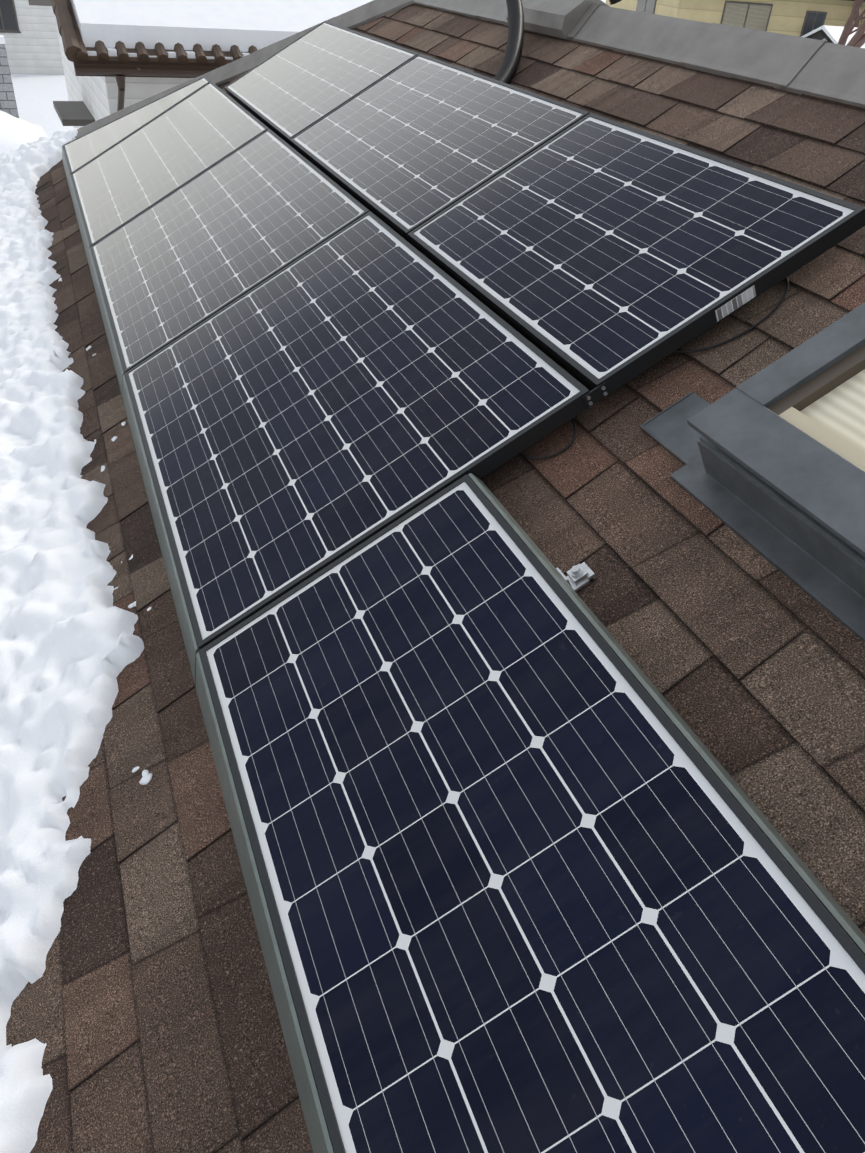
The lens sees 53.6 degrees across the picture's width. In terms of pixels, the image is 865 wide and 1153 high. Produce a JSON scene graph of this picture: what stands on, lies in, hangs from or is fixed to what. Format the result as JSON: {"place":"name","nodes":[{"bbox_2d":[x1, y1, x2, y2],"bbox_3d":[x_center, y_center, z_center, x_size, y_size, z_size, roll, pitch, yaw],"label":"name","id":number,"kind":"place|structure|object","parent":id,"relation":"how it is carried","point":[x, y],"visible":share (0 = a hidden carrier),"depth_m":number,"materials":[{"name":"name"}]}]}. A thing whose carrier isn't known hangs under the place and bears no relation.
{"place":"outdoors","nodes":[
{"label":"outdoors","id":0,"kind":"place"},
{"bbox_2d":[0,0,63,74],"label":"house","id":1,"kind":"structure","parent":0,"point":[28,32],"depth_m":30.13,"materials":[{"name":"white wood"}]},
{"bbox_2d":[28,0,372,128],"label":"neighbour house","id":2,"kind":"structure","parent":0,"point":[117,55],"depth_m":9.66,"materials":[{"name":"white"}]},
{"bbox_2d":[11,0,605,135],"bbox_3d":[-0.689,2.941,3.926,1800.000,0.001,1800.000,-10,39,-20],"label":"snow ground","id":3,"kind":"structure","parent":0,"point":[36,95],"depth_m":27.04,"materials":[{"name":"white snow"}]},
{"bbox_2d":[0,35,18,117],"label":"block wall","id":4,"kind":"structure","parent":3,"relation":"on","point":[8,104],"depth_m":22.75,"materials":[{"name":"brick"}]},
{"bbox_2d":[0,110,46,154],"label":"snow","id":5,"kind":"structure","parent":3,"relation":"on","point":[15,133],"depth_m":20.86,"materials":[{"name":"white snow"}]},
{"bbox_2d":[606,0,864,36],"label":"cream house","id":6,"kind":"structure","parent":3,"relation":"on","point":[799,18],"depth_m":27.31,"materials":[{"name":"beige paint"}]},
{"bbox_2d":[801,25,864,47],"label":"snowy roof","id":7,"kind":"structure","parent":3,"relation":"on","point":[831,34],"depth_m":26.01,"materials":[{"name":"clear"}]},
{"bbox_2d":[838,0,864,47],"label":"bare tree","id":8,"kind":"object","parent":3,"relation":"on","point":[857,39],"visible":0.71,"depth_m":19.77,"materials":[{"name":"brown plant"}]},
{"bbox_2d":[854,11,859,27],"bbox_3d":[15.084,-17.655,27.429,5.126,7.259,5.617,-10,39,-20],"label":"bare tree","id":9,"kind":"object","parent":3,"relation":"on","point":[857,24],"visible":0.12,"depth_m":27.38,"materials":[{"name":"plant"}]},
{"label":"mount rails","id":10,"kind":"object","parent":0,"visible":0},
{"bbox_2d":[63,76,209,173],"bbox_3d":[-1.887,-2.903,5.422,1.004,0.040,0.841,-33,43,0],"label":"panel","id":11,"kind":"object","parent":10,"relation":"on","point":[81,151],"visible":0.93,"depth_m":5.29,"materials":[{"name":"grey glass"}]},
{"bbox_2d":[70,81,268,246],"bbox_3d":[-1.453,-2.235,4.566,1.004,0.040,1.477,-33,43,0],"label":"panel","id":12,"kind":"object","parent":10,"relation":"on","point":[164,154],"visible":0.93,"depth_m":4.46,"materials":[{"name":"grey glass"}]},
{"bbox_2d":[90,129,368,372],"bbox_3d":[-0.902,-1.384,3.479,1.004,0.040,1.477,-33,43,0],"label":"panel","id":13,"kind":"object","parent":10,"relation":"on","point":[220,235],"visible":0.93,"depth_m":3.34,"materials":[{"name":"grey glass"}]},
{"bbox_2d":[224,21,418,147],"bbox_3d":[-0.613,-2.528,4.329,0.686,0.040,1.477,-33,43,0],"label":"panel","id":14,"kind":"object","parent":10,"relation":"attached to","point":[305,81],"visible":0.95,"depth_m":4.22,"materials":[{"name":"grey glass"}]},
{"bbox_2d":[124,211,593,648],"bbox_3d":[-0.350,-0.533,2.391,1.004,0.040,1.477,-33,43,0],"label":"panel","id":15,"kind":"object","parent":10,"relation":"on","point":[336,396],"visible":0.95,"depth_m":2.19,"materials":[{"name":"blue glass"}]},
{"bbox_2d":[289,53,589,243],"bbox_3d":[-0.061,-1.677,3.241,0.686,0.040,1.477,-33,43,0],"label":"panel","id":16,"kind":"object","parent":10,"relation":"on","point":[410,145],"visible":0.95,"depth_m":3.09,"materials":[{"name":"grey glass"}]},
{"bbox_2d":[199,474,864,1152],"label":"panel","id":17,"kind":"object","parent":10,"relation":"on","point":[531,880],"visible":1,"depth_m":1.22,"materials":[{"name":"blue glass"}]},
{"bbox_2d":[468,473,864,954],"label":"trim","id":18,"kind":"structure","parent":17,"relation":"attached to","point":[839,914],"depth_m":1.25,"materials":[{"name":"paint"}]},
{"bbox_2d":[556,562,595,591],"bbox_3d":[0.272,-0.006,1.624,0.056,0.042,0.040,-33,43,0],"label":"end clamp","id":19,"kind":"object","parent":18,"relation":"attached to","point":[578,577],"visible":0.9,"depth_m":1.62,"materials":[{"name":"silver metal"}]},
{"bbox_2d":[519,418,575,458],"bbox_3d":[0.235,-0.329,1.934,0.168,0.046,0.173,-33,43,0],"label":"string cable","id":20,"kind":"object","parent":10,"relation":"attached to","point":[562,450],"visible":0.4,"depth_m":1.89,"materials":[{"name":"black plastic"}]},
{"bbox_2d":[408,113,864,392],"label":"panel","id":21,"kind":"object","parent":10,"relation":"on","point":[591,251],"visible":1,"depth_m":2.12,"materials":[{"name":"blue glass"}]},
{"bbox_2d":[582,381,609,407],"bbox_3d":[0.353,-0.390,1.844,0.060,0.032,0.008,-33,43,0],"label":"mounting bracket","id":22,"kind":"object","parent":21,"relation":"attached to","point":[596,394],"visible":1,"depth_m":1.84,"materials":[{"name":"grey metal"}]},
{"bbox_2d":[715,285,755,321],"bbox_3d":[0.654,-0.589,1.846,0.100,0.028,0.001,-33,43,0],"label":"label sticker","id":23,"kind":"object","parent":21,"relation":"attached to","point":[738,301],"visible":1,"depth_m":1.84,"materials":[{"name":"silver metal"}]},
{"bbox_2d":[674,277,788,352],"bbox_3d":[0.643,-0.596,1.931,0.376,0.043,0.183,-33,43,0],"label":"string cable","id":24,"kind":"object","parent":10,"relation":"attached to","point":[745,331],"visible":0.58,"depth_m":1.88,"materials":[{"name":"black plastic"}]},
{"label":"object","id":25,"kind":"object","parent":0,"visible":0},
{"bbox_2d":[6,3,864,1152],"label":"roof shingles","id":26,"kind":"object","parent":25,"relation":"on","point":[144,1009],"visible":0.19,"depth_m":1.62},
{"bbox_2d":[0,128,143,1152],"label":"roof snow","id":27,"kind":"structure","parent":26,"relation":"on","point":[71,646],"depth_m":2.16,"materials":[{"name":"white snow"}]},
{"bbox_2d":[86,346,152,784],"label":"snow crumbs","id":28,"kind":"object","parent":26,"relation":"on","point":[146,778],"visible":1,"depth_m":1.82,"materials":[{"name":"white snow"}]},
{"bbox_2d":[62,146,334,1152],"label":"frame rail","id":29,"kind":"object","parent":26,"relation":"on","point":[316,1124],"visible":0.88,"depth_m":1.56,"materials":[{"name":"metal"}]},
{"bbox_2d":[74,0,412,137],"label":"hip cap","id":30,"kind":"object","parent":26,"relation":"on","point":[361,15],"visible":0.38,"depth_m":5.18,"materials":[{"name":"metal"}]},
{"bbox_2d":[493,0,620,83],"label":"cable conduit","id":31,"kind":"object","parent":26,"relation":"on","point":[508,68],"visible":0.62,"depth_m":3.42,"materials":[{"name":"black plastic"}]},
{"bbox_2d":[412,0,864,107],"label":"ridge cap","id":32,"kind":"object","parent":26,"relation":"on","point":[815,68],"visible":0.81,"depth_m":2.70,"materials":[{"name":"metal"}]},
{"bbox_2d":[506,0,609,38],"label":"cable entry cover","id":33,"kind":"object","parent":32,"relation":"on","point":[559,18],"visible":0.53,"depth_m":3.43,"materials":[{"name":"metal"}]},
{"bbox_2d":[639,391,709,464],"bbox_3d":[0.532,-0.307,1.766,0.136,0.005,0.174,-33,43,0],"label":"roof flashing","id":34,"kind":"object","parent":26,"relation":"on","point":[672,431],"visible":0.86,"depth_m":1.79,"materials":[{"name":"grey metal"}]},
{"bbox_2d":[670,302,864,642],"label":"skylight","id":35,"kind":"object","parent":26,"relation":"on","point":[773,473],"visible":1,"depth_m":1.48,"materials":[{"name":"grey metal"}]}
]}

